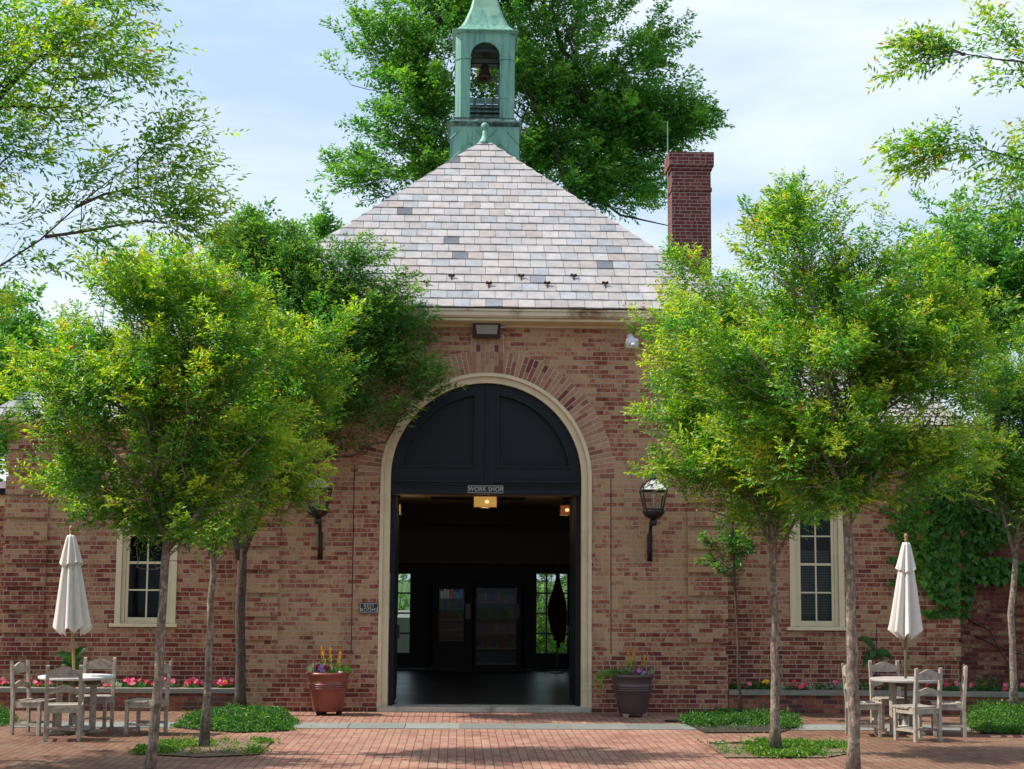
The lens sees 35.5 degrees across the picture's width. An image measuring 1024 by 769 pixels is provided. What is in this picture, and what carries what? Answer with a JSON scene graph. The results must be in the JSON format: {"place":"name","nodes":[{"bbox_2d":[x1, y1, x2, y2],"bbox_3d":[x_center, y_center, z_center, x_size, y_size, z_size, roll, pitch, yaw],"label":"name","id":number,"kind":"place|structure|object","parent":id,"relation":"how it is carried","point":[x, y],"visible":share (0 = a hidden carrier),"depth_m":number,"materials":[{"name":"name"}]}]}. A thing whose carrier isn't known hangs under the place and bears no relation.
{"place":"outdoors","nodes":[
{"label":"outdoors","id":0,"kind":"place"},
{"bbox_2d":[53,525,91,731],"bbox_3d":[-5.422,3.000,19.804,0.490,2.511,0.464,3,-7,-21],"label":"patio umbrella","id":1,"kind":"object","parent":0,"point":[72,612],"visible":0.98,"depth_m":19.75,"materials":[{"name":"fabric"}]},
{"bbox_2d":[389,610,409,651],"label":"road","id":2,"kind":"structure","parent":0,"point":[403,621],"depth_m":40.51,"materials":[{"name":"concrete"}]},
{"bbox_2d":[290,184,347,250],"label":"shade tree","id":3,"kind":"object","parent":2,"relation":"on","point":[319,222],"visible":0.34,"depth_m":43.97,"materials":[{"name":"green plant"}]},
{"bbox_2d":[389,580,566,651],"bbox_3d":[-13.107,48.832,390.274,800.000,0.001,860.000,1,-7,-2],"label":"ground","id":4,"kind":"structure","parent":0,"point":[405,584],"depth_m":227.16,"materials":[{"name":"plant"}]},
{"bbox_2d":[0,482,6,636],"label":"outbuilding","id":5,"kind":"structure","parent":4,"relation":"on","point":[3,496],"depth_m":25.65,"materials":[{"name":"brick"}]},
{"bbox_2d":[0,278,66,481],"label":"shade tree","id":6,"kind":"object","parent":4,"relation":"on","point":[29,318],"visible":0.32,"depth_m":32.38,"materials":[{"name":"green plant"}]},
{"bbox_2d":[0,290,72,471],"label":"shade tree","id":7,"kind":"object","parent":4,"relation":"on","point":[46,326],"depth_m":35.10,"materials":[{"name":"green plant"}]},
{"bbox_2d":[196,196,315,274],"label":"shade tree","id":8,"kind":"object","parent":4,"relation":"on","point":[260,213],"visible":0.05,"depth_m":40.74,"materials":[{"name":"green plant"}]},
{"bbox_2d":[389,574,409,609],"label":"garden shrub","id":9,"kind":"object","parent":4,"relation":"on","point":[402,576],"visible":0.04,"depth_m":50.90,"materials":[{"name":"green plant"}]},
{"bbox_2d":[536,602,555,652],"bbox_3d":[0.114,5.843,38.617,2.300,1.921,2.227,1,-7,-2],"label":"garden shrub","id":10,"kind":"object","parent":4,"relation":"on","point":[541,627],"visible":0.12,"depth_m":38.45,"materials":[{"name":"green plant"}]},
{"bbox_2d":[536,574,566,652],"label":"garden shrub","id":11,"kind":"object","parent":4,"relation":"on","point":[564,577],"visible":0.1,"depth_m":41.13,"materials":[{"name":"green plant"}]},
{"bbox_2d":[537,594,566,652],"bbox_3d":[1.688,5.884,39.199,2.782,2.136,2.154,1,-7,-2],"label":"garden shrub","id":12,"kind":"object","parent":4,"relation":"on","point":[564,649],"visible":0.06,"depth_m":38.78,"materials":[{"name":"green plant"}]},
{"bbox_2d":[803,222,980,395],"bbox_3d":[9.022,0.658,39.668,4.979,9.216,4.570,4,-8,-30],"label":"shade tree","id":13,"kind":"object","parent":4,"relation":"on","point":[859,236],"depth_m":39.41,"materials":[{"name":"green plant"}]},
{"bbox_2d":[871,144,1023,431],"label":"shade tree","id":14,"kind":"object","parent":4,"relation":"on","point":[1003,256],"visible":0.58,"depth_m":37.57,"materials":[{"name":"green plant"}]},
{"bbox_2d":[959,461,1023,685],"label":"garden wall","id":15,"kind":"structure","parent":4,"relation":"on","point":[982,659],"depth_m":25.21,"materials":[{"name":"brick"}]},
{"bbox_2d":[879,461,1023,663],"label":"climbing ivy","id":16,"kind":"object","parent":15,"relation":"attached to","point":[945,523],"visible":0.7,"depth_m":24.16,"materials":[{"name":"green plant"}]},
{"bbox_2d":[0,710,1023,768],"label":"brick paving","id":17,"kind":"structure","parent":0,"point":[392,748],"depth_m":18.42,"materials":[{"name":"brick"}]},
{"bbox_2d":[0,306,32,460],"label":"courtyard tree","id":18,"kind":"object","parent":17,"relation":"on","point":[7,415],"visible":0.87,"depth_m":17.19,"materials":[{"name":"green plant"}]},
{"bbox_2d":[9,660,55,735],"bbox_3d":[-5.864,3.833,19.613,0.447,0.884,0.436,-1,-7,13],"label":"garden chair","id":19,"kind":"object","parent":17,"relation":"on","point":[28,703],"visible":0.91,"depth_m":19.48,"materials":[{"name":"grey wood"}]},
{"bbox_2d":[43,665,83,741],"bbox_3d":[-5.298,3.754,18.918,0.436,0.884,0.447,2,-7,-13],"label":"garden chair","id":20,"kind":"object","parent":17,"relation":"on","point":[65,672],"visible":1,"depth_m":18.75,"materials":[{"name":"grey wood"}]},
{"bbox_2d":[38,673,115,735],"bbox_3d":[-5.365,3.939,19.695,0.930,0.700,0.930,1,-7,-2],"label":"round table","id":21,"kind":"object","parent":17,"relation":"on","point":[93,680],"visible":0.77,"depth_m":19.61,"materials":[{"name":"grey wood"}]},
{"bbox_2d":[76,657,116,729],"bbox_3d":[-5.305,3.924,20.335,0.436,0.884,0.447,0,-7,1],"label":"garden chair","id":22,"kind":"object","parent":17,"relation":"on","point":[104,699],"visible":0.58,"depth_m":20.48,"materials":[{"name":"grey wood"}]},
{"bbox_2d":[0,686,234,710],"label":"raised bed","id":23,"kind":"object","parent":17,"relation":"on","point":[184,699],"visible":0.49,"depth_m":22.97,"materials":[{"name":"brick"}]},
{"bbox_2d":[0,677,8,686],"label":"pink flower","id":24,"kind":"object","parent":23,"relation":"on","point":[3,682],"visible":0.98,"depth_m":23.21,"materials":[{"name":"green plant"}]},
{"bbox_2d":[31,680,44,686],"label":"pink flower","id":25,"kind":"object","parent":23,"relation":"on","point":[36,683],"visible":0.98,"depth_m":23.13,"materials":[{"name":"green plant"}]},
{"bbox_2d":[54,646,87,669],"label":"broad leaf plant","id":26,"kind":"object","parent":23,"relation":"on","point":[67,657],"visible":0.81,"depth_m":23.41,"materials":[{"name":"plant"}]},
{"bbox_2d":[129,678,142,687],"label":"pink flower","id":27,"kind":"object","parent":23,"relation":"on","point":[134,683],"visible":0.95,"depth_m":23.14,"materials":[{"name":"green plant"}]},
{"bbox_2d":[166,678,176,687],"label":"pink flower","id":28,"kind":"object","parent":23,"relation":"on","point":[172,681],"visible":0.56,"depth_m":23.17,"materials":[{"name":"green plant"}]},
{"bbox_2d":[185,679,198,687],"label":"pink flower","id":29,"kind":"object","parent":23,"relation":"on","point":[195,681],"visible":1,"depth_m":23.18,"materials":[{"name":"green plant"}]},
{"bbox_2d":[214,679,228,687],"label":"pink flower","id":30,"kind":"object","parent":23,"relation":"on","point":[222,682],"visible":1,"depth_m":23.19,"materials":[{"name":"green plant"}]},
{"bbox_2d":[215,680,233,687],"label":"green bedding plant","id":31,"kind":"object","parent":23,"relation":"on","point":[228,685],"visible":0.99,"depth_m":23.23,"materials":[{"name":"green plant"}]},
{"bbox_2d":[0,0,265,364],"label":"courtyard tree","id":32,"kind":"object","parent":17,"relation":"on","point":[66,38],"visible":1,"depth_m":13.04,"materials":[{"name":"green plant"}]},
{"bbox_2d":[124,661,172,734],"bbox_3d":[-4.481,3.853,19.701,0.447,0.884,0.436,-1,-7,9],"label":"garden chair","id":33,"kind":"object","parent":17,"relation":"on","point":[138,703],"visible":0.66,"depth_m":19.74,"materials":[{"name":"grey wood"}]},
{"bbox_2d":[0,222,338,768],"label":"courtyard tree","id":34,"kind":"object","parent":17,"relation":"on","point":[154,378],"visible":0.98,"depth_m":15.23,"materials":[{"name":"green plant"}]},
{"bbox_2d":[140,740,270,756],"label":"planting bed soil","id":35,"kind":"structure","parent":17,"relation":"on","point":[216,752],"depth_m":17.73,"materials":[{"name":"soil"}]},
{"bbox_2d":[127,734,283,755],"bbox_3d":[-3.456,4.067,18.056,1.638,0.150,1.741,1,-7,-2],"label":"ground cover","id":36,"kind":"object","parent":35,"relation":"on","point":[167,745],"visible":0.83,"depth_m":17.89,"materials":[{"name":"green plant"}]},
{"bbox_2d":[170,278,377,746],"bbox_3d":[-2.860,1.401,17.861,2.346,5.172,2.239,5,-8,-36],"label":"courtyard tree","id":37,"kind":"object","parent":35,"relation":"on","point":[301,380],"visible":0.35,"depth_m":17.80,"materials":[{"name":"green plant"}]},
{"bbox_2d":[183,724,288,731],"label":"planting bed soil","id":38,"kind":"structure","parent":17,"relation":"on","point":[244,729],"depth_m":20.09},
{"bbox_2d":[170,700,302,732],"bbox_3d":[-3.643,4.398,21.436,1.872,0.297,3.378,1,-7,-2],"label":"ground cover","id":39,"kind":"object","parent":38,"relation":"on","point":[249,717],"visible":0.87,"depth_m":20.55,"materials":[{"name":"green plant"}]},
{"bbox_2d":[306,671,349,715],"bbox_3d":[-2.598,4.356,22.576,0.624,0.596,0.624,1,-7,-2],"label":"plant pot","id":40,"kind":"object","parent":17,"relation":"on","point":[327,692],"visible":0.96,"depth_m":22.36,"materials":[{"name":"red ceramic"}]},
{"bbox_2d":[306,661,339,672],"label":"silver leaf plant","id":41,"kind":"object","parent":40,"relation":"on","point":[311,668],"visible":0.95,"depth_m":22.56,"materials":[{"name":"plant"}]},
{"bbox_2d":[314,664,334,672],"bbox_3d":[-2.632,4.016,22.512,0.334,0.176,0.293,1,-7,-2],"label":"pansy","id":42,"kind":"object","parent":40,"relation":"in","point":[319,667],"visible":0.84,"depth_m":22.47,"materials":[{"name":"purple plant"}]},
{"bbox_2d":[320,645,340,672],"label":"yellow plume plant","id":43,"kind":"object","parent":40,"relation":"in","point":[323,655],"visible":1,"depth_m":22.62,"materials":[{"name":"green plant"}]},
{"bbox_2d":[325,665,353,673],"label":"trailing fern","id":44,"kind":"object","parent":40,"relation":"in","point":[342,668],"visible":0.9,"depth_m":22.57,"materials":[{"name":"green plant"}]},
{"bbox_2d":[192,200,466,706],"bbox_3d":[-2.697,0.954,22.793,3.840,7.328,2.470,-2,-7,18],"label":"courtyard tree","id":45,"kind":"object","parent":17,"relation":"on","point":[300,271],"visible":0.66,"depth_m":22.80,"materials":[{"name":"green plant"}]},
{"bbox_2d":[0,0,973,712],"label":"workshop building","id":46,"kind":"structure","parent":17,"relation":"on","point":[484,224],"depth_m":23.76,"materials":[{"name":"brick"}]},
{"bbox_2d":[109,501,177,626],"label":"window","id":47,"kind":"structure","parent":46,"relation":"in","point":[136,589],"depth_m":23.82,"materials":[{"name":"beige paint"}]},
{"bbox_2d":[307,471,332,559],"bbox_3d":[-2.781,1.877,23.051,0.374,1.280,0.693,1,-7,-2],"label":"wall lantern","id":48,"kind":"object","parent":46,"relation":"attached to","point":[317,513],"depth_m":22.87,"materials":[{"name":"black metal"}]},
{"bbox_2d":[360,603,378,613],"bbox_3d":[-2.074,3.244,23.224,0.274,0.157,0.017,1,-7,-2],"label":"sign","id":49,"kind":"object","parent":46,"relation":"attached to","point":[369,607],"visible":1,"depth_m":23.22,"materials":[{"name":"silver metal"}]},
{"bbox_2d":[388,495,399,704],"bbox_3d":[-1.757,3.217,24.083,0.112,3.048,1.280,1,-7,-2],"label":"door","id":50,"kind":"structure","parent":46,"relation":"in","point":[394,629],"depth_m":23.53,"materials":[{"name":"black paint"}]},
{"bbox_2d":[389,573,410,652],"bbox_3d":[-2.402,4.716,33.012,0.621,1.638,0.050,1,-7,-2],"label":"window","id":51,"kind":"structure","parent":46,"relation":"in","point":[399,573],"depth_m":33.00,"materials":[{"name":"glass"}]},
{"bbox_2d":[432,583,472,671],"bbox_3d":[-1.205,4.907,32.401,0.800,1.760,0.706,1,-7,-2],"label":"vending machine","id":52,"kind":"object","parent":46,"relation":"on","point":[452,628],"visible":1,"depth_m":32.09,"materials":[{"name":"paint"}]},
{"bbox_2d":[470,62,499,94],"bbox_3d":[-0.488,-5.470,28.606,0.490,0.600,0.369,-4,-8,33],"label":"bell","id":53,"kind":"object","parent":46,"relation":"hanging from","point":[484,75],"visible":0.97,"depth_m":28.59,"materials":[{"name":"brown metal"}]},
{"bbox_2d":[473,495,496,507],"bbox_3d":[-0.433,1.862,25.793,0.387,0.255,0.297,1,-7,-2],"label":"ceiling lamp","id":54,"kind":"object","parent":46,"relation":"hanging from","point":[484,501],"visible":0.96,"depth_m":25.69,"materials":[{"name":"yellow metal"}]},
{"bbox_2d":[467,485,503,493],"bbox_3d":[-0.390,1.544,23.554,0.531,0.124,0.017,1,-7,-2],"label":"sign","id":55,"kind":"object","parent":46,"relation":"attached to","point":[486,489],"visible":1,"depth_m":23.55,"materials":[{"name":"silver metal"}]},
{"bbox_2d":[473,323,504,337],"bbox_3d":[-0.340,-0.804,23.682,0.478,0.226,0.200,1,-7,-2],"label":"floodlight","id":56,"kind":"object","parent":46,"relation":"attached to","point":[486,330],"visible":1,"depth_m":23.63,"materials":[{"name":"black metal"}]},
{"bbox_2d":[473,583,520,671],"bbox_3d":[-0.304,4.913,32.431,0.956,1.765,0.706,1,-7,-2],"label":"vending machine","id":57,"kind":"object","parent":46,"relation":"on","point":[496,627],"visible":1,"depth_m":32.13,"materials":[{"name":"paint"}]},
{"bbox_2d":[536,573,567,653],"bbox_3d":[0.823,4.736,33.118,0.668,1.653,0.050,1,-7,-2],"label":"window","id":58,"kind":"structure","parent":46,"relation":"in","point":[546,592],"depth_m":33.09,"materials":[{"name":"glass"}]},
{"bbox_2d":[548,562,566,673],"bbox_3d":[0.896,4.638,31.828,0.293,2.185,0.290,6,-9,-39],"label":"closed patio umbrella","id":59,"kind":"object","parent":46,"relation":"on","point":[557,611],"visible":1,"depth_m":31.81,"materials":[{"name":"black fabric"}]},
{"bbox_2d":[560,497,569,514],"bbox_3d":[0.917,2.068,27.199,0.220,0.311,0.247,1,-7,-2],"label":"ceiling lamp","id":60,"kind":"object","parent":46,"relation":"hanging from","point":[565,508],"visible":0.73,"depth_m":27.12,"materials":[{"name":"orange metal"}]},
{"bbox_2d":[567,496,579,704],"bbox_3d":[0.926,3.245,24.170,0.112,3.048,1.280,1,-7,-2],"label":"door","id":61,"kind":"structure","parent":46,"relation":"in","point":[574,532],"depth_m":23.68,"materials":[{"name":"black paint"}]},
{"bbox_2d":[626,333,637,347],"bbox_3d":[1.769,-0.655,23.624,0.190,0.249,0.441,1,-7,-2],"label":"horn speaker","id":62,"kind":"object","parent":46,"relation":"attached to","point":[631,339],"visible":0.97,"depth_m":23.57},
{"bbox_2d":[639,473,667,560],"bbox_3d":[2.034,1.914,23.208,0.374,1.280,0.693,1,-7,-2],"label":"wall lantern","id":63,"kind":"object","parent":46,"relation":"attached to","point":[653,514],"depth_m":23.00,"materials":[{"name":"black metal"}]},
{"bbox_2d":[786,502,845,630],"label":"window","id":64,"kind":"structure","parent":46,"relation":"in","point":[816,562],"depth_m":24.17,"materials":[{"name":"beige paint"}]},
{"bbox_2d":[7,721,972,730],"bbox_3d":[0.445,4.489,20.965,13.776,0.028,0.773,1,-7,-2],"label":"bluestone band","id":65,"kind":"object","parent":17,"relation":"on","point":[323,725],"visible":0.49,"depth_m":20.88,"materials":[{"name":"stone"}]},
{"bbox_2d":[6,710,1018,768],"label":"fallen leaves","id":66,"kind":"object","parent":17,"relation":"on","point":[481,733],"visible":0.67,"depth_m":18.81,"materials":[{"name":"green plant"}]},
{"bbox_2d":[612,673,653,716],"bbox_3d":[1.703,4.390,22.616,0.622,0.594,0.622,1,-7,-2],"label":"plant pot","id":67,"kind":"object","parent":17,"relation":"on","point":[632,694],"visible":0.96,"depth_m":22.40,"materials":[{"name":"grey ceramic"}]},
{"bbox_2d":[590,666,631,692],"bbox_3d":[1.452,4.180,22.621,0.729,0.414,0.388,1,-7,-2],"label":"trailing fern","id":68,"kind":"object","parent":67,"relation":"in","point":[609,674],"visible":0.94,"depth_m":22.60,"materials":[{"name":"green plant"}]},
{"bbox_2d":[627,648,645,670],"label":"yellow plume plant","id":69,"kind":"object","parent":67,"relation":"in","point":[634,660],"visible":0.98,"depth_m":22.67,"materials":[{"name":"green plant"}]},
{"bbox_2d":[620,665,653,674],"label":"silver leaf plant","id":70,"kind":"object","parent":67,"relation":"in","point":[649,672],"visible":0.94,"depth_m":22.61,"materials":[{"name":"plant"}]},
{"bbox_2d":[626,666,649,674],"bbox_3d":[1.761,4.058,22.561,0.323,0.168,0.288,5,-8,-34],"label":"pansy","id":71,"kind":"object","parent":67,"relation":"in","point":[640,670],"visible":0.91,"depth_m":22.51,"materials":[{"name":"purple plant"}]},
{"bbox_2d":[620,234,841,746],"bbox_3d":[2.576,1.177,18.232,2.737,5.782,2.197,1,-7,-2],"label":"courtyard tree","id":72,"kind":"object","parent":17,"relation":"on","point":[688,421],"visible":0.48,"depth_m":18.16,"materials":[{"name":"green plant"}]},
{"bbox_2d":[685,713,799,731],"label":"planting bed soil","id":73,"kind":"structure","parent":17,"relation":"on","point":[763,728],"depth_m":20.75,"materials":[{"name":"soil"}]},
{"bbox_2d":[694,496,759,712],"bbox_3d":[3.014,3.054,22.250,0.845,3.064,0.830,4,-8,-29],"label":"sapling","id":74,"kind":"object","parent":73,"relation":"on","point":[736,541],"visible":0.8,"depth_m":22.31,"materials":[{"name":"green plant"}]},
{"bbox_2d":[677,704,806,732],"bbox_3d":[3.116,4.488,21.617,1.881,0.231,2.896,1,-7,-2],"label":"ground cover","id":75,"kind":"object","parent":73,"relation":"on","point":[725,716],"visible":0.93,"depth_m":21.35,"materials":[{"name":"green plant"}]},
{"bbox_2d":[709,744,846,756],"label":"planting bed soil","id":76,"kind":"structure","parent":17,"relation":"on","point":[743,753],"depth_m":17.94,"materials":[{"name":"soil"}]},
{"bbox_2d":[709,742,748,743],"bbox_3d":[2.735,4.223,18.829,0.830,0.039,0.042,0,-7,4],"label":"bed edging","id":77,"kind":"object","parent":76,"relation":"on","point":[727,742],"visible":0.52,"depth_m":18.83,"materials":[{"name":"stone"}]},
{"bbox_2d":[697,733,847,758],"bbox_3d":[3.089,4.120,18.178,1.806,0.157,1.797,1,-7,-2],"label":"ground cover","id":78,"kind":"object","parent":76,"relation":"on","point":[789,747],"visible":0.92,"depth_m":17.97,"materials":[{"name":"green plant"}]},
{"bbox_2d":[642,165,1023,768],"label":"courtyard tree","id":79,"kind":"object","parent":17,"relation":"on","point":[905,359],"visible":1,"depth_m":15.52,"materials":[{"name":"green plant"}]},
{"bbox_2d":[841,663,881,736],"bbox_3d":[4.398,3.961,20.112,0.447,0.884,0.436,0,-7,5],"label":"garden chair","id":80,"kind":"object","parent":17,"relation":"on","point":[876,724],"visible":0.69,"depth_m":20.06,"materials":[{"name":"grey wood"}]},
{"bbox_2d":[728,685,1023,714],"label":"raised bed","id":81,"kind":"object","parent":17,"relation":"on","point":[810,701],"visible":0.47,"depth_m":23.25,"materials":[{"name":"brick"}]},
{"bbox_2d":[728,682,741,688],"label":"green bedding plant","id":82,"kind":"object","parent":81,"relation":"on","point":[730,686],"visible":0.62,"depth_m":23.58,"materials":[{"name":"green plant"}]},
{"bbox_2d":[748,680,763,688],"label":"green bedding plant","id":83,"kind":"object","parent":81,"relation":"on","point":[754,686],"visible":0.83,"depth_m":23.68,"materials":[{"name":"green plant"}]},
{"bbox_2d":[757,679,770,689],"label":"green bedding plant","id":84,"kind":"object","parent":81,"relation":"on","point":[765,681],"visible":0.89,"depth_m":23.50,"materials":[{"name":"green plant"}]},
{"bbox_2d":[785,680,797,689],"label":"pink flower","id":85,"kind":"object","parent":81,"relation":"on","point":[792,687],"visible":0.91,"depth_m":23.49,"materials":[{"name":"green plant"}]},
{"bbox_2d":[797,682,809,689],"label":"pink flower","id":86,"kind":"object","parent":81,"relation":"on","point":[800,687],"visible":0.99,"depth_m":23.43,"materials":[{"name":"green plant"}]},
{"bbox_2d":[812,682,827,689],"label":"green bedding plant","id":87,"kind":"object","parent":81,"relation":"on","point":[820,686],"visible":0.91,"depth_m":23.55,"materials":[{"name":"green plant"}]},
{"bbox_2d":[858,680,868,689],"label":"green bedding plant","id":88,"kind":"object","parent":81,"relation":"on","point":[862,683],"visible":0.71,"depth_m":23.55,"materials":[{"name":"green plant"}]},
{"bbox_2d":[859,629,894,689],"bbox_3d":[5.404,4.096,23.756,0.556,0.921,0.105,0,-7,5],"label":"broad leaf plant","id":89,"kind":"object","parent":81,"relation":"on","point":[880,653],"visible":0.91,"depth_m":23.80,"materials":[{"name":"plant"}]},
{"bbox_2d":[936,682,949,690],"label":"pink flower","id":90,"kind":"object","parent":81,"relation":"on","point":[945,684],"visible":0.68,"depth_m":23.62,"materials":[{"name":"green plant"}]},
{"bbox_2d":[948,681,960,690],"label":"pink flower","id":91,"kind":"object","parent":81,"relation":"on","point":[956,683],"visible":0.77,"depth_m":23.58,"materials":[{"name":"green plant"}]},
{"bbox_2d":[972,677,987,690],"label":"green bedding plant","id":92,"kind":"object","parent":81,"relation":"on","point":[977,687],"visible":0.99,"depth_m":23.60,"materials":[{"name":"green plant"}]},
{"bbox_2d":[985,676,1001,691],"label":"green bedding plant","id":93,"kind":"object","parent":81,"relation":"on","point":[993,687],"visible":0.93,"depth_m":23.65,"materials":[{"name":"green plant"}]},
{"bbox_2d":[996,683,1007,691],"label":"pink flower","id":94,"kind":"object","parent":81,"relation":"on","point":[1004,689],"visible":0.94,"depth_m":23.58,"materials":[{"name":"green plant"}]},
{"bbox_2d":[868,660,912,731],"bbox_3d":[4.938,4.057,20.878,0.436,0.884,0.447,1,-7,-9],"label":"garden chair","id":95,"kind":"object","parent":17,"relation":"on","point":[883,667],"visible":0.69,"depth_m":21.02,"materials":[{"name":"grey wood"}]},
{"bbox_2d":[870,676,937,735],"bbox_3d":[5.008,4.097,20.396,0.860,0.690,0.860,1,-7,-2],"label":"round table","id":96,"kind":"object","parent":17,"relation":"on","point":[892,682],"visible":0.71,"depth_m":20.27,"materials":[{"name":"grey wood"}]},
{"bbox_2d":[892,667,942,742],"bbox_3d":[4.952,3.894,19.524,0.436,0.884,0.447,4,-8,-27],"label":"garden chair","id":97,"kind":"object","parent":17,"relation":"on","point":[916,709],"visible":1,"depth_m":19.41,"materials":[{"name":"grey wood"}]},
{"bbox_2d":[853,0,1023,230],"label":"courtyard tree","id":98,"kind":"object","parent":17,"relation":"on","point":[944,48],"visible":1,"depth_m":13.27,"materials":[{"name":"green plant"}]},
{"bbox_2d":[930,664,967,736],"bbox_3d":[5.513,3.977,20.182,0.447,0.884,0.436,-1,-7,11],"label":"garden chair","id":99,"kind":"object","parent":17,"relation":"on","point":[960,705],"visible":0.91,"depth_m":19.98,"materials":[{"name":"grey wood"}]},
{"bbox_2d":[968,721,1022,732],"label":"planting bed soil","id":100,"kind":"structure","parent":17,"relation":"on","point":[990,731],"depth_m":20.44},
{"bbox_2d":[958,697,1023,733],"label":"ground cover","id":101,"kind":"object","parent":100,"relation":"on","point":[995,717],"visible":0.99,"depth_m":21.16,"materials":[{"name":"green plant"}]},
{"bbox_2d":[926,314,1023,706],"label":"courtyard tree","id":102,"kind":"object","parent":101,"relation":"on","point":[1009,484],"visible":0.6,"depth_m":22.75,"materials":[{"name":"green plant"}]},
{"bbox_2d":[0,0,1023,580],"label":"sky","id":103,"kind":"structure","parent":0,"point":[790,76],"materials":[{"name":"blue"}]},
{"bbox_2d":[306,0,734,225],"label":"shade tree","id":104,"kind":"object","parent":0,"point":[624,122],"visible":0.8,"depth_m":48.12,"materials":[{"name":"green plant"}]},
{"bbox_2d":[888,533,922,728],"bbox_3d":[5.043,3.157,20.506,0.421,2.503,0.437,3,-7,-20],"label":"patio umbrella","id":105,"kind":"object","parent":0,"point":[905,622],"visible":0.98,"depth_m":20.46,"materials":[{"name":"fabric"}]},
{"label":"planting bed soil","id":106,"kind":"structure","parent":0,"visible":0},
{"bbox_2d":[0,702,25,726],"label":"ground cover","id":107,"kind":"object","parent":106,"relation":"on","point":[5,716],"visible":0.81,"depth_m":21.11,"materials":[{"name":"green plant"}]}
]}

